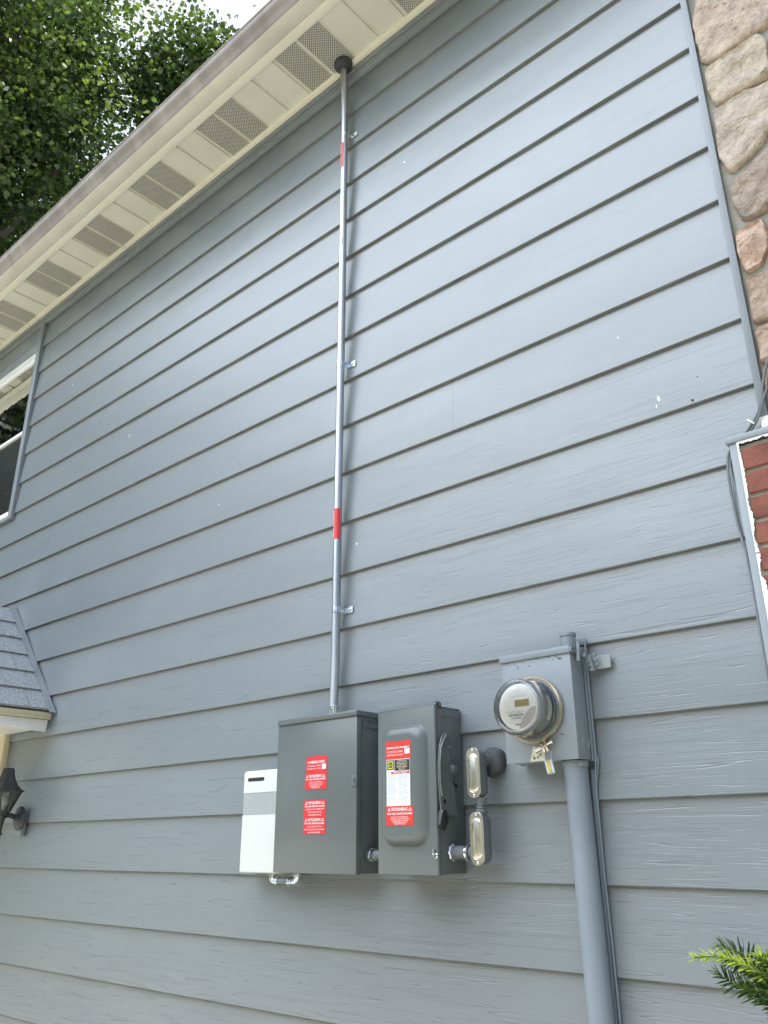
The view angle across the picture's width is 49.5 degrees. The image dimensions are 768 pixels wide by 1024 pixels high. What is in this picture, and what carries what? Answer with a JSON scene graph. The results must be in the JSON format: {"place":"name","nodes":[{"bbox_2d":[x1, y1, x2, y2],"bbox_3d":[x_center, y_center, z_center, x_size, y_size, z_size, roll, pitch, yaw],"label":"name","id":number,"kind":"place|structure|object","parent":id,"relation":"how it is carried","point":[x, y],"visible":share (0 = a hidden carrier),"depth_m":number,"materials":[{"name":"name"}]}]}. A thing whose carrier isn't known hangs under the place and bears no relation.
{"place":"outdoors","nodes":[
{"label":"outdoors","id":0,"kind":"place"},
{"bbox_2d":[5,0,268,249],"label":"sky","id":1,"kind":"structure","parent":0,"point":[245,9],"materials":[{"name":"white"}]},
{"bbox_2d":[687,936,767,1019],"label":"yew shrub","id":2,"kind":"object","parent":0,"point":[751,971],"visible":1,"depth_m":0.95,"materials":[{"name":"green plant"}]},
{"label":"ground","id":3,"kind":"structure","parent":0,"visible":0},
{"bbox_2d":[0,0,255,256],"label":"maple tree","id":4,"kind":"object","parent":3,"relation":"on","point":[51,93],"visible":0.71,"depth_m":12.26,"materials":[{"name":"green plant"}]},
{"bbox_2d":[0,0,767,1023],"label":"house","id":5,"kind":"structure","parent":3,"relation":"on","point":[556,298],"depth_m":3.41,"materials":[{"name":"paint"}]},
{"bbox_2d":[0,734,10,792],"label":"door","id":6,"kind":"structure","parent":5,"relation":"in","point":[4,739],"depth_m":4.96,"materials":[{"name":"beige paint"}]},
{"bbox_2d":[0,768,27,835],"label":"wall lantern","id":7,"kind":"object","parent":5,"relation":"attached to","point":[10,786],"depth_m":4.56,"materials":[{"name":"black paint"}]},
{"bbox_2d":[0,323,47,525],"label":"window","id":8,"kind":"structure","parent":5,"relation":"in","point":[19,370],"depth_m":6.37,"materials":[{"name":"clear glass"}]},
{"bbox_2d":[239,769,282,873],"bbox_3d":[-0.453,1.206,3.260,0.232,0.376,0.090,-19,-28,38],"label":"inverter","id":9,"kind":"object","parent":5,"relation":"attached to","point":[258,832],"visible":0.7,"depth_m":3.23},
{"bbox_2d":[268,873,301,886],"bbox_3d":[-0.369,1.365,3.095,0.174,0.046,0.036,-19,-28,38],"label":"conduit link","id":10,"kind":"object","parent":9,"relation":"attached to","point":[288,881],"visible":0.98,"depth_m":3.07,"materials":[{"name":"metal"}]},
{"bbox_2d":[273,710,378,874],"bbox_3d":[-0.215,1.034,3.073,0.428,0.545,0.126,-19,-28,38],"label":"electrical panel","id":11,"kind":"object","parent":5,"relation":"attached to","point":[326,817],"visible":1,"depth_m":3.00,"materials":[{"name":"grey metal"}]},
{"bbox_2d":[273,717,360,874],"bbox_3d":[-0.245,1.033,3.038,0.422,0.522,0.022,-19,-28,38],"label":"door","id":12,"kind":"structure","parent":11,"relation":"in","point":[336,851],"depth_m":3.01,"materials":[{"name":"grey metal"}]},
{"bbox_2d":[328,55,356,713],"bbox_3d":[-0.203,-0.815,3.801,0.103,3.430,0.109,-19,-28,38],"label":"conduit riser","id":13,"kind":"object","parent":5,"relation":"attached to","point":[343,64],"visible":0.99,"depth_m":3.69,"materials":[{"name":"metal"}]},
{"bbox_2d":[378,701,465,875],"bbox_3d":[0.123,0.912,2.762,0.279,0.533,0.173,-19,-28,38],"label":"disconnect switch","id":14,"kind":"object","parent":5,"relation":"attached to","point":[421,829],"visible":1,"depth_m":2.70,"materials":[{"name":"grey metal"}]},
{"bbox_2d":[365,848,378,861],"bbox_3d":[-0.005,1.164,2.829,0.122,0.047,0.047,-19,-28,38],"label":"conduit nipple","id":15,"kind":"object","parent":14,"relation":"attached to","point":[371,854],"visible":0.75,"depth_m":2.84,"materials":[{"name":"metal"}]},
{"bbox_2d":[447,797,491,865],"bbox_3d":[0.268,0.999,2.608,0.143,0.198,0.061,-19,-28,38],"label":"pipe fitting","id":16,"kind":"object","parent":5,"relation":"attached to","point":[477,850],"visible":1,"depth_m":2.56,"materials":[{"name":"silver metal"}]},
{"bbox_2d":[466,747,506,797],"bbox_3d":[0.326,0.830,2.660,0.094,0.162,0.119,-19,-28,38],"label":"pipe fitting","id":17,"kind":"object","parent":5,"relation":"attached to","point":[481,765],"visible":0.99,"depth_m":2.64,"materials":[{"name":"silver metal"}]},
{"bbox_2d":[499,632,594,765],"bbox_3d":[0.499,0.577,2.581,0.254,0.381,0.105,-19,-28,38],"label":"meter socket","id":18,"kind":"object","parent":5,"relation":"attached to","point":[562,670],"visible":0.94,"depth_m":2.51,"materials":[{"name":"grey metal"}]},
{"bbox_2d":[494,676,562,752],"bbox_3d":[0.424,0.602,2.497,0.202,0.231,0.108,-19,-28,38],"label":"electric meter","id":19,"kind":"object","parent":18,"relation":"attached to","point":[530,709],"visible":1,"depth_m":2.47,"materials":[{"name":"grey glass"}]},
{"bbox_2d":[544,749,555,773],"bbox_3d":[0.481,0.728,2.431,0.033,0.070,0.013,-19,-28,38],"label":"seal tag","id":20,"kind":"object","parent":19,"relation":"hanging from","point":[549,765],"visible":1,"depth_m":2.42,"materials":[{"name":"yellow plastic"}]},
{"bbox_2d":[569,642,598,670],"bbox_3d":[0.599,0.438,2.529,0.099,0.082,0.036,7,-23,-18],"label":"bonding clamp","id":21,"kind":"object","parent":18,"relation":"attached to","point":[586,656],"visible":1,"depth_m":2.53,"materials":[{"name":"grey metal"}]},
{"bbox_2d":[562,760,614,1023],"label":"service pipe","id":22,"kind":"object","parent":5,"relation":"attached to","point":[597,985],"visible":1,"depth_m":2.30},
{"bbox_2d":[592,654,610,668],"bbox_3d":[0.663,0.458,2.543,0.066,0.041,0.012,-19,-28,38],"label":"tag plate","id":23,"kind":"object","parent":5,"relation":"attached to","point":[604,661],"visible":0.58,"depth_m":2.53,"materials":[{"name":"grey metal"}]},
{"bbox_2d":[584,638,620,1023],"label":"ground cable","id":24,"kind":"object","parent":5,"relation":"attached to","point":[594,783],"visible":0.94,"depth_m":2.35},
{"bbox_2d":[726,355,767,680],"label":"cable pair","id":25,"kind":"object","parent":5,"relation":"attached to","point":[753,422],"visible":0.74,"depth_m":2.39}
]}

